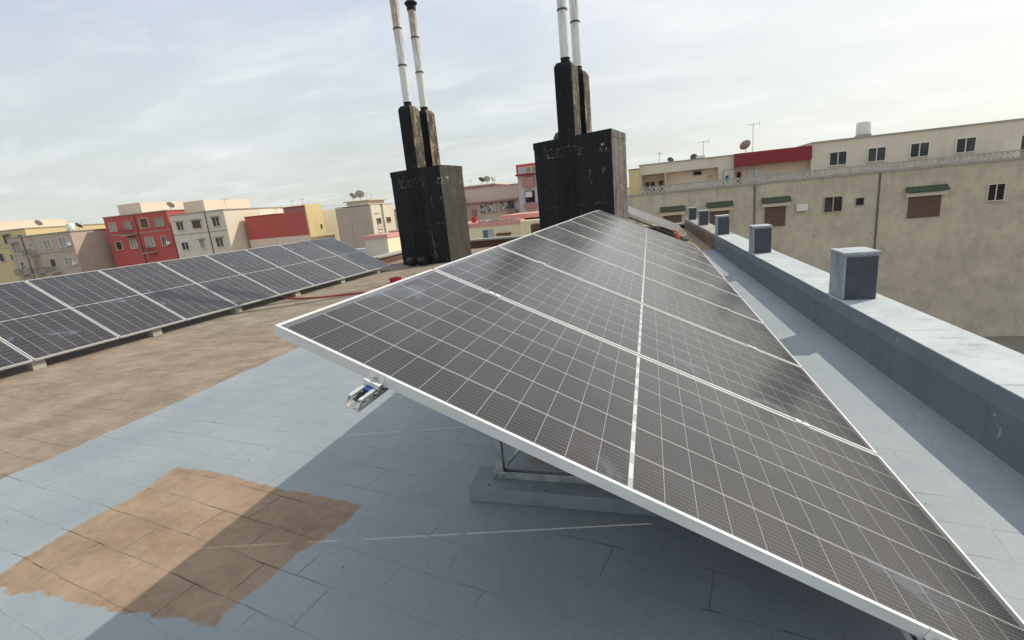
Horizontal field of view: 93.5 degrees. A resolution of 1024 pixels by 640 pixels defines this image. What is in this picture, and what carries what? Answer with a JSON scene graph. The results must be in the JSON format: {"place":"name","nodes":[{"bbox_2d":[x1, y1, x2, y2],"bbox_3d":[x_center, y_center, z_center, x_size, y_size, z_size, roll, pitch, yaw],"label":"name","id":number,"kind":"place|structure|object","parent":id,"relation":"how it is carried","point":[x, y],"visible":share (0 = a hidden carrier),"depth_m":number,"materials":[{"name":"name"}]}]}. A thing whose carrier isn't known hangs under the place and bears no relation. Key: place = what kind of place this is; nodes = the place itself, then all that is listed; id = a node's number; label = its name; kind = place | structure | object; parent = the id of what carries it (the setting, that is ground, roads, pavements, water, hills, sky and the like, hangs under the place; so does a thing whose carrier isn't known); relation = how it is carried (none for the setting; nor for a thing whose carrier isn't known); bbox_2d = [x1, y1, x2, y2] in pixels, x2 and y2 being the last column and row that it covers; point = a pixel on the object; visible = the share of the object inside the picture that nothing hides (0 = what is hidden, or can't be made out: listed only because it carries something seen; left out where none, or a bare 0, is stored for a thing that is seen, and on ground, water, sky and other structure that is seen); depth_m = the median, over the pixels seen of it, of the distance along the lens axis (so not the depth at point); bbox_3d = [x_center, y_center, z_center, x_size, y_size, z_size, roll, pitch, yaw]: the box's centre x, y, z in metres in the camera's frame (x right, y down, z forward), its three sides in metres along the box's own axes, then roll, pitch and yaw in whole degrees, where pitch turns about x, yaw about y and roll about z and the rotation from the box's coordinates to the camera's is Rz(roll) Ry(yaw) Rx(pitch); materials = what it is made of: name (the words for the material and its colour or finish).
{"place":"outdoors","nodes":[
{"label":"outdoors","id":0,"kind":"place"},
{"bbox_2d":[0,219,105,283],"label":"apartment house","id":1,"kind":"structure","parent":0,"point":[8,229],"depth_m":87.41,"materials":[{"name":"white paint"}]},
{"bbox_2d":[5,228,116,280],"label":"apartment house","id":2,"kind":"structure","parent":0,"point":[38,256],"depth_m":78.08,"materials":[{"name":"white paint"}]},
{"bbox_2d":[11,243,20,251],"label":"window","id":3,"kind":"structure","parent":2,"relation":"in","point":[15,246],"depth_m":79.32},
{"bbox_2d":[19,261,26,269],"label":"window","id":4,"kind":"structure","parent":2,"relation":"in","point":[23,266],"depth_m":79.89,"materials":[{"name":"glass"}]},
{"bbox_2d":[33,260,42,268],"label":"window","id":5,"kind":"structure","parent":2,"relation":"in","point":[38,264],"depth_m":78.90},
{"bbox_2d":[42,240,52,248],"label":"window","id":6,"kind":"structure","parent":2,"relation":"in","point":[47,244],"depth_m":77.19,"materials":[{"name":"glass"}]},
{"bbox_2d":[49,258,57,266],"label":"window","id":7,"kind":"structure","parent":2,"relation":"in","point":[53,262],"depth_m":77.90,"materials":[{"name":"white paint"}]},
{"bbox_2d":[57,237,68,247],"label":"window","id":8,"kind":"structure","parent":2,"relation":"in","point":[62,241],"depth_m":76.21,"materials":[{"name":"white paint"}]},
{"bbox_2d":[64,257,74,265],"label":"window","id":9,"kind":"structure","parent":2,"relation":"in","point":[68,260],"depth_m":76.90,"materials":[{"name":"white paint"}]},
{"bbox_2d":[65,223,75,230],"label":"water tank","id":10,"kind":"object","parent":2,"relation":"on","point":[70,226],"visible":0.9,"depth_m":82.74,"materials":[{"name":"white paint"}]},
{"bbox_2d":[101,201,188,266],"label":"apartment house","id":11,"kind":"structure","parent":0,"point":[140,233],"depth_m":77.13,"materials":[{"name":"paint"}]},
{"bbox_2d":[108,223,117,231],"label":"window","id":12,"kind":"structure","parent":11,"relation":"in","point":[112,226],"depth_m":77.89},
{"bbox_2d":[114,241,123,249],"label":"window","id":13,"kind":"structure","parent":11,"relation":"in","point":[119,246],"depth_m":78.53,"materials":[{"name":"black glass"}]},
{"bbox_2d":[123,221,132,229],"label":"window","id":14,"kind":"structure","parent":11,"relation":"in","point":[127,224],"depth_m":76.96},
{"bbox_2d":[129,238,137,248],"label":"window","id":15,"kind":"structure","parent":11,"relation":"in","point":[133,243],"depth_m":77.62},
{"bbox_2d":[138,217,149,228],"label":"window","id":16,"kind":"structure","parent":11,"relation":"in","point":[144,222],"depth_m":75.95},
{"bbox_2d":[144,237,155,246],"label":"window","id":17,"kind":"structure","parent":11,"relation":"in","point":[149,241],"depth_m":76.62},
{"bbox_2d":[153,217,164,226],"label":"window","id":18,"kind":"structure","parent":11,"relation":"in","point":[159,222],"depth_m":75.10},
{"bbox_2d":[160,235,167,245],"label":"window","id":19,"kind":"structure","parent":11,"relation":"in","point":[163,238],"depth_m":75.76,"materials":[{"name":"grey glass"}]},
{"bbox_2d":[167,199,282,258],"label":"apartment house","id":20,"kind":"structure","parent":0,"point":[203,227],"depth_m":72.79,"materials":[{"name":"white paint"}]},
{"bbox_2d":[175,222,184,230],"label":"window","id":21,"kind":"structure","parent":20,"relation":"in","point":[179,225],"depth_m":72.95,"materials":[{"name":"white paint"}]},
{"bbox_2d":[180,242,189,250],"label":"window","id":22,"kind":"structure","parent":20,"relation":"in","point":[185,245],"depth_m":73.65,"materials":[{"name":"glass"}]},
{"bbox_2d":[191,220,202,228],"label":"window","id":23,"kind":"structure","parent":20,"relation":"in","point":[196,224],"depth_m":72.06,"materials":[{"name":"glass"}]},
{"bbox_2d":[199,239,206,248],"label":"window","id":24,"kind":"structure","parent":20,"relation":"in","point":[202,243],"depth_m":72.66,"materials":[{"name":"white paint"}]},
{"bbox_2d":[211,217,220,226],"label":"window","id":25,"kind":"structure","parent":20,"relation":"in","point":[216,222],"depth_m":70.98,"materials":[{"name":"glass"}]},
{"bbox_2d":[215,237,224,246],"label":"window","id":26,"kind":"structure","parent":20,"relation":"in","point":[219,241],"depth_m":71.75,"materials":[{"name":"white paint"}]},
{"bbox_2d":[243,204,326,248],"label":"red house","id":27,"kind":"structure","parent":0,"point":[300,223],"depth_m":72.04,"materials":[{"name":"paint"}]},
{"bbox_2d":[334,199,395,248],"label":"corner block","id":28,"kind":"structure","parent":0,"point":[357,220],"depth_m":71.03,"materials":[{"name":"paint"}]},
{"bbox_2d":[355,190,363,199],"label":"satellite dish","id":29,"kind":"object","parent":28,"relation":"on","point":[359,193],"visible":0.97,"depth_m":71.63,"materials":[{"name":"grey"}]},
{"bbox_2d":[345,384,388,412],"bbox_3d":[0.903,-1.025,6.025,0.041,0.041,10.091,23,19,9],"label":"mounting rail","id":30,"kind":"object","parent":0,"point":[362,397],"visible":0.23,"depth_m":1.36,"materials":[{"name":"metal"}]},
{"bbox_2d":[363,368,386,392],"bbox_3d":[-0.404,0.179,1.394,0.052,0.051,0.053,23,19,9],"label":"end clamp","id":31,"kind":"object","parent":30,"relation":"attached to","point":[375,378],"visible":0.98,"depth_m":1.40,"materials":[{"name":"metal"}]},
{"bbox_2d":[554,220,740,296],"bbox_3d":[1.686,-0.821,6.115,2.278,0.034,1.132,23,19,9],"label":"solar panel","id":32,"kind":"object","parent":30,"relation":"on","point":[655,258],"visible":0.76,"depth_m":6.04,"materials":[{"name":"glass"}]},
{"bbox_2d":[532,225,763,323],"bbox_3d":[1.380,-0.534,5.040,2.278,0.032,1.132,23,19,9],"label":"solar panel","id":33,"kind":"object","parent":30,"relation":"on","point":[659,274],"visible":0.77,"depth_m":4.94,"materials":[{"name":"glass"}]},
{"bbox_2d":[596,210,699,249],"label":"solar panel","id":34,"kind":"object","parent":30,"relation":"on","point":[648,229],"visible":0.75,"depth_m":10.37,"materials":[{"name":"glass"}]},
{"bbox_2d":[570,216,725,279],"bbox_3d":[1.993,-1.109,7.190,2.278,0.032,1.132,23,19,9],"label":"solar panel","id":35,"kind":"object","parent":30,"relation":"on","point":[656,249],"visible":0.79,"depth_m":7.12,"materials":[{"name":"glass"}]},
{"bbox_2d":[273,269,1023,639],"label":"solar panel","id":36,"kind":"object","parent":30,"relation":"on","point":[853,525],"visible":1,"depth_m":1.56,"materials":[{"name":"glass"}]},
{"bbox_2d":[498,234,801,367],"bbox_3d":[1.073,-0.246,3.966,2.278,0.034,1.132,23,19,9],"label":"solar panel","id":37,"kind":"object","parent":30,"relation":"on","point":[736,327],"visible":0.78,"depth_m":3.84,"materials":[{"name":"glass"}]},
{"bbox_2d":[433,246,877,454],"bbox_3d":[0.767,0.041,2.891,2.278,0.032,1.132,23,19,9],"label":"solar panel","id":38,"kind":"object","parent":30,"relation":"on","point":[761,379],"visible":0.78,"depth_m":2.73,"materials":[{"name":"glass"}]},
{"bbox_2d":[389,277,401,282],"bbox_3d":[-2.938,-1.015,12.148,0.260,0.120,0.200,5,17,38],"label":"plastic crate","id":39,"kind":"object","parent":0,"point":[394,279],"visible":0.86,"depth_m":12.08,"materials":[{"name":"red"}]},
{"bbox_2d":[388,211,539,238],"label":"lemon house","id":40,"kind":"structure","parent":0,"point":[520,225],"depth_m":58.02,"materials":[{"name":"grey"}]},
{"bbox_2d":[487,229,493,237],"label":"door","id":41,"kind":"structure","parent":40,"relation":"in","point":[490,231],"depth_m":58.17,"materials":[{"name":"grey"}]},
{"bbox_2d":[478,218,518,222],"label":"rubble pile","id":42,"kind":"object","parent":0,"point":[491,220],"visible":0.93,"depth_m":57.99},
{"bbox_2d":[0,0,1023,224],"label":"sky","id":43,"kind":"structure","parent":0,"point":[105,105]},
{"bbox_2d":[515,163,538,212],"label":"narrow tower","id":44,"kind":"structure","parent":0,"point":[527,185],"depth_m":70.25,"materials":[{"name":"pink paint"}]},
{"bbox_2d":[518,167,524,173],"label":"window","id":45,"kind":"structure","parent":44,"relation":"in","point":[521,170],"depth_m":69.78,"materials":[{"name":"glass"}]},
{"bbox_2d":[524,190,535,202],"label":"window","id":46,"kind":"structure","parent":44,"relation":"in","point":[532,199],"depth_m":70.77,"materials":[{"name":"black"}]},
{"bbox_2d":[530,222,539,233],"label":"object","id":47,"kind":"object","parent":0,"point":[535,227],"visible":0.37,"depth_m":18.59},
{"bbox_2d":[688,207,696,219],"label":"parapet pier","id":48,"kind":"structure","parent":0,"point":[692,213],"depth_m":17.05,"materials":[{"name":"grey paint"}]},
{"bbox_2d":[697,210,708,224],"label":"parapet pier","id":49,"kind":"structure","parent":0,"point":[703,217],"depth_m":14.23,"materials":[{"name":"grey paint"}]},
{"bbox_2d":[715,214,729,234],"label":"parapet pier","id":50,"kind":"structure","parent":0,"point":[722,224],"depth_m":11.05,"materials":[{"name":"grey paint"}]},
{"bbox_2d":[749,224,772,253],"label":"parapet pier","id":51,"kind":"structure","parent":0,"point":[760,238],"depth_m":7.62,"materials":[{"name":"grey paint"}]},
{"bbox_2d":[628,118,1023,336],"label":"terrace building","id":52,"kind":"structure","parent":0,"point":[935,216],"depth_m":43.04,"materials":[{"name":"paint"}]},
{"bbox_2d":[740,140,750,152],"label":"satellite dish","id":53,"kind":"object","parent":52,"relation":"on","point":[745,144],"visible":0.99,"depth_m":45.93,"materials":[{"name":"grey"}]},
{"bbox_2d":[748,168,762,180],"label":"window","id":54,"kind":"structure","parent":52,"relation":"in","point":[757,172],"depth_m":46.54,"materials":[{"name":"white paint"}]},
{"bbox_2d":[823,195,843,212],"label":"window","id":55,"kind":"structure","parent":52,"relation":"in","point":[831,204],"depth_m":43.77,"materials":[{"name":"black glass"}]},
{"bbox_2d":[828,150,847,165],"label":"window","id":56,"kind":"structure","parent":52,"relation":"in","point":[836,158],"depth_m":43.80,"materials":[{"name":"glass"}]},
{"bbox_2d":[855,197,864,205],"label":"window","id":57,"kind":"structure","parent":52,"relation":"in","point":[860,201],"depth_m":43.17,"materials":[{"name":"black"}]},
{"bbox_2d":[855,121,871,136],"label":"water tank","id":58,"kind":"object","parent":52,"relation":"on","point":[863,128],"visible":0.97,"depth_m":44.66,"materials":[{"name":"white paint"}]},
{"bbox_2d":[866,146,886,162],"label":"window","id":59,"kind":"structure","parent":52,"relation":"in","point":[875,154],"depth_m":42.96,"materials":[{"name":"glass"}]},
{"bbox_2d":[909,141,930,157],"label":"window","id":60,"kind":"structure","parent":52,"relation":"in","point":[921,149],"depth_m":42.05,"materials":[{"name":"glass"}]},
{"bbox_2d":[954,136,976,153],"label":"window","id":61,"kind":"structure","parent":52,"relation":"in","point":[968,144],"depth_m":41.13,"materials":[{"name":"glass"}]},
{"bbox_2d":[986,183,1006,201],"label":"window","id":62,"kind":"structure","parent":52,"relation":"in","point":[995,192],"depth_m":40.43,"materials":[{"name":"black"}]},
{"bbox_2d":[829,247,881,299],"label":"parapet pier","id":63,"kind":"structure","parent":0,"point":[853,273],"depth_m":4.30,"materials":[{"name":"grey paint"}]},
{"bbox_2d":[983,336,1023,353],"bbox_3d":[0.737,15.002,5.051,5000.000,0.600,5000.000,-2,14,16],"label":"ground","id":64,"kind":"structure","parent":0,"point":[1015,343],"depth_m":41.49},
{"bbox_2d":[322,210,339,240],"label":"ochre block","id":65,"kind":"structure","parent":64,"relation":"on","point":[330,223],"depth_m":75.49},
{"bbox_2d":[357,232,400,256],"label":"cream hut","id":66,"kind":"object","parent":64,"relation":"on","point":[379,244],"visible":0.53,"depth_m":40.49,"materials":[{"name":"paint"}]},
{"bbox_2d":[464,183,520,220],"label":"taupe block","id":67,"kind":"structure","parent":64,"relation":"on","point":[490,201],"depth_m":77.62,"materials":[{"name":"paint"}]},
{"bbox_2d":[480,203,488,213],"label":"window","id":68,"kind":"structure","parent":67,"relation":"in","point":[483,207],"depth_m":78.22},
{"bbox_2d":[488,202,496,212],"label":"window","id":69,"kind":"structure","parent":67,"relation":"in","point":[492,207],"depth_m":77.82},
{"bbox_2d":[499,201,507,210],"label":"window","id":70,"kind":"structure","parent":67,"relation":"in","point":[503,204],"depth_m":77.26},
{"bbox_2d":[507,200,514,208],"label":"window","id":71,"kind":"structure","parent":67,"relation":"in","point":[511,204],"depth_m":76.85,"materials":[{"name":"grey glass"}]},
{"bbox_2d":[1020,129,1023,156],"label":"apartment house","id":72,"kind":"structure","parent":0,"point":[1022,151],"depth_m":45.35,"materials":[{"name":"white paint"}]},
{"bbox_3d":[4.982,-3.114,17.133,1.980,0.078,0.220,-2,14,16],"label":"concrete sleeper","id":73,"kind":"object","parent":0,"visible":0},
{"bbox_3d":[4.875,-3.592,17.044,2.020,0.957,0.056,-2,14,16],"label":"support frame","id":74,"kind":"object","parent":73,"relation":"on","visible":0},
{"bbox_2d":[628,206,678,225],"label":"solar panel","id":75,"kind":"object","parent":74,"relation":"attached to","point":[653,215],"visible":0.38,"depth_m":17.13,"materials":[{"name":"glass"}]},
{"bbox_3d":[-2.473,7.661,6.608,13.050,13.499,32.750,-2,14,16],"label":"apartment block","id":76,"kind":"object","parent":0,"visible":0},
{"bbox_2d":[0,228,1023,639],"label":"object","id":77,"kind":"structure","parent":76,"relation":"on","point":[168,482],"depth_m":2.43,"materials":[{"name":"paint"}]},
{"bbox_2d":[26,358,46,369],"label":"foot block","id":78,"kind":"structure","parent":77,"relation":"on","point":[36,365],"depth_m":6.93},
{"bbox_2d":[147,328,161,336],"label":"foot block","id":79,"kind":"structure","parent":77,"relation":"on","point":[154,332],"depth_m":8.51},
{"bbox_2d":[230,304,241,313],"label":"foot block","id":80,"kind":"structure","parent":77,"relation":"on","point":[236,310],"depth_m":10.08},
{"bbox_2d":[277,291,367,298],"bbox_3d":[-2.691,-0.713,10.706,7.716,0.228,0.696,-1,14,18],"label":"power cable","id":81,"kind":"object","parent":77,"relation":"on","point":[323,296],"visible":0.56,"depth_m":11.00,"materials":[{"name":"red plastic"}]},
{"bbox_2d":[373,250,402,262],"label":"parapet wall","id":82,"kind":"structure","parent":77,"relation":"on","point":[390,257],"depth_m":17.96,"materials":[{"name":"red brick"}]},
{"bbox_2d":[406,257,416,265],"bbox_3d":[-3.322,-1.934,15.935,0.290,0.287,0.308,-16,17,-37],"label":"rubber sleeve","id":83,"kind":"object","parent":77,"relation":"on","point":[411,261],"visible":0.98,"depth_m":15.84,"materials":[{"name":"grey"}]},
{"bbox_2d":[417,257,428,265],"bbox_3d":[-2.912,-1.930,15.752,0.308,0.287,0.290,5,17,38],"label":"rubber sleeve","id":84,"kind":"object","parent":77,"relation":"on","point":[423,261],"visible":1,"depth_m":15.66,"materials":[{"name":"grey"}]},
{"bbox_2d":[389,0,471,264],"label":"chimney","id":85,"kind":"object","parent":77,"relation":"on","point":[430,203],"visible":0.98,"depth_m":15.63,"materials":[{"name":"black"}]},
{"bbox_2d":[468,465,661,516],"bbox_3d":[0.754,0.847,2.310,1.980,0.078,0.220,-2,14,16],"label":"concrete sleeper","id":86,"kind":"object","parent":77,"relation":"on","point":[485,486],"visible":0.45,"depth_m":2.39,"materials":[{"name":"concrete"}]},
{"bbox_2d":[492,437,592,484],"bbox_3d":[0.647,0.369,2.221,2.020,0.957,0.056,-2,14,16],"label":"support frame","id":87,"kind":"object","parent":86,"relation":"on","point":[501,471],"visible":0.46,"depth_m":2.49,"materials":[{"name":"metal"}]},
{"bbox_2d":[901,629,923,639],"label":"mounting rail","id":88,"kind":"object","parent":87,"relation":"on","point":[907,635],"visible":0.02,"depth_m":1.22,"materials":[{"name":"metal"}]},
{"bbox_2d":[581,213,714,266],"bbox_3d":[2.300,-1.396,8.265,2.278,0.032,1.132,23,19,9],"label":"solar panel","id":89,"kind":"object","parent":88,"relation":"on","point":[663,244],"visible":0.76,"depth_m":8.22,"materials":[{"name":"glass"}]},
{"bbox_2d":[589,211,706,257],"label":"solar panel","id":90,"kind":"object","parent":88,"relation":"attached to","point":[648,233],"visible":0.79,"depth_m":9.30,"materials":[{"name":"glass"}]},
{"bbox_2d":[924,627,953,639],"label":"end clamp","id":91,"kind":"object","parent":88,"relation":"attached to","point":[933,634],"visible":1,"depth_m":1.16,"materials":[{"name":"grey"}]},
{"bbox_2d":[470,222,684,247],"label":"parapet wall","id":92,"kind":"structure","parent":77,"relation":"on","point":[485,242],"depth_m":20.31,"materials":[{"name":"cream painted plaster"},{"name":"pale red paint"}]},
{"bbox_2d":[533,0,628,229],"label":"chimney","id":93,"kind":"object","parent":77,"relation":"on","point":[580,167],"visible":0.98,"depth_m":12.17,"materials":[{"name":"black"}]},
{"bbox_2d":[628,207,681,228],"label":"solar panel","id":94,"kind":"object","parent":77,"relation":"on","point":[654,217],"visible":0.38,"depth_m":16.04,"materials":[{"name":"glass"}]},
{"bbox_2d":[628,209,682,230],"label":"solar panel","id":95,"kind":"object","parent":77,"relation":"on","point":[655,219],"visible":0.38,"depth_m":14.96,"materials":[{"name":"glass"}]},
{"bbox_2d":[684,218,1023,475],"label":"parapet wall","id":96,"kind":"structure","parent":77,"relation":"on","point":[969,384],"depth_m":3.24,"materials":[{"name":"concrete"}]},
{"label":"prop bracket","id":97,"kind":"object","parent":77,"relation":"on","visible":0},
{"bbox_2d":[308,237,389,271],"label":"solar panel","id":98,"kind":"object","parent":97,"relation":"on","point":[369,263],"visible":1,"depth_m":14.94,"materials":[{"name":"glass"}]},
{"bbox_3d":[-5.615,-1.522,13.469,1.711,1.070,0.040,-1,14,19],"label":"prop bracket","id":99,"kind":"object","parent":77,"relation":"on","visible":0},
{"bbox_2d":[245,245,343,285],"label":"solar panel","id":100,"kind":"object","parent":99,"relation":"on","point":[296,265],"visible":1,"depth_m":12.83,"materials":[{"name":"glass"}]},
{"bbox_2d":[279,241,368,277],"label":"solar panel","id":101,"kind":"object","parent":99,"relation":"on","point":[326,259],"visible":1,"depth_m":13.88,"materials":[{"name":"glass"}]},
{"bbox_3d":[-6.163,-1.092,11.896,1.711,1.070,0.040,-1,14,19],"label":"prop bracket","id":102,"kind":"object","parent":77,"relation":"on","visible":0},
{"bbox_2d":[205,250,314,295],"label":"solar panel","id":103,"kind":"object","parent":102,"relation":"attached to","point":[263,272],"visible":1,"depth_m":11.77,"materials":[{"name":"glass"}]},
{"bbox_3d":[-6.712,-0.662,10.324,1.711,1.070,0.040,-1,14,19],"label":"prop bracket","id":104,"kind":"object","parent":77,"relation":"on","visible":0},
{"bbox_2d":[99,262,236,320],"bbox_3d":[-6.899,-0.621,9.713,2.278,0.032,1.132,26,21,11],"label":"solar panel","id":105,"kind":"object","parent":104,"relation":"attached to","point":[186,299],"visible":1,"depth_m":9.65,"materials":[{"name":"glass"}]},
{"bbox_2d":[157,255,279,306],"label":"solar panel","id":106,"kind":"object","parent":104,"relation":"on","point":[223,281],"visible":1,"depth_m":10.71,"materials":[{"name":"glass"}]},
{"bbox_3d":[-7.260,-0.232,8.751,1.711,1.070,0.040,-1,14,19],"label":"prop bracket","id":107,"kind":"object","parent":77,"relation":"on","visible":0},
{"bbox_2d":[25,270,184,337],"bbox_3d":[-7.267,-0.333,8.658,2.278,0.032,1.132,26,21,11],"label":"solar panel","id":108,"kind":"object","parent":107,"relation":"on","point":[115,307],"visible":1,"depth_m":8.59,"materials":[{"name":"glass"}]},
{"bbox_3d":[-7.808,0.198,7.179,1.711,1.070,0.040,-1,14,19],"label":"prop bracket","id":109,"kind":"object","parent":77,"relation":"on","visible":0},
{"bbox_2d":[0,340,32,370],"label":"solar panel","id":110,"kind":"object","parent":109,"relation":"attached to","point":[10,357],"visible":1,"depth_m":6.77,"materials":[{"name":"glass"}]},
{"bbox_2d":[0,281,118,360],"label":"solar panel","id":111,"kind":"object","parent":109,"relation":"on","point":[36,324],"visible":1,"depth_m":7.61,"materials":[{"name":"glass"}]},
{"bbox_3d":[4.079,-2.268,13.966,1.980,0.078,0.220,-2,14,16],"label":"concrete sleeper","id":112,"kind":"object","parent":77,"relation":"on","visible":0},
{"bbox_2d":[629,217,686,238],"bbox_3d":[3.972,-2.746,13.877,2.020,0.957,0.056,-2,14,16],"label":"support frame","id":113,"kind":"object","parent":112,"relation":"on","point":[657,228],"visible":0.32,"depth_m":13.82,"materials":[{"name":"metal"}]},
{"bbox_2d":[628,211,686,235],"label":"solar panel","id":114,"kind":"object","parent":113,"relation":"on","point":[655,222],"visible":0.62,"depth_m":13.58,"materials":[{"name":"glass"}]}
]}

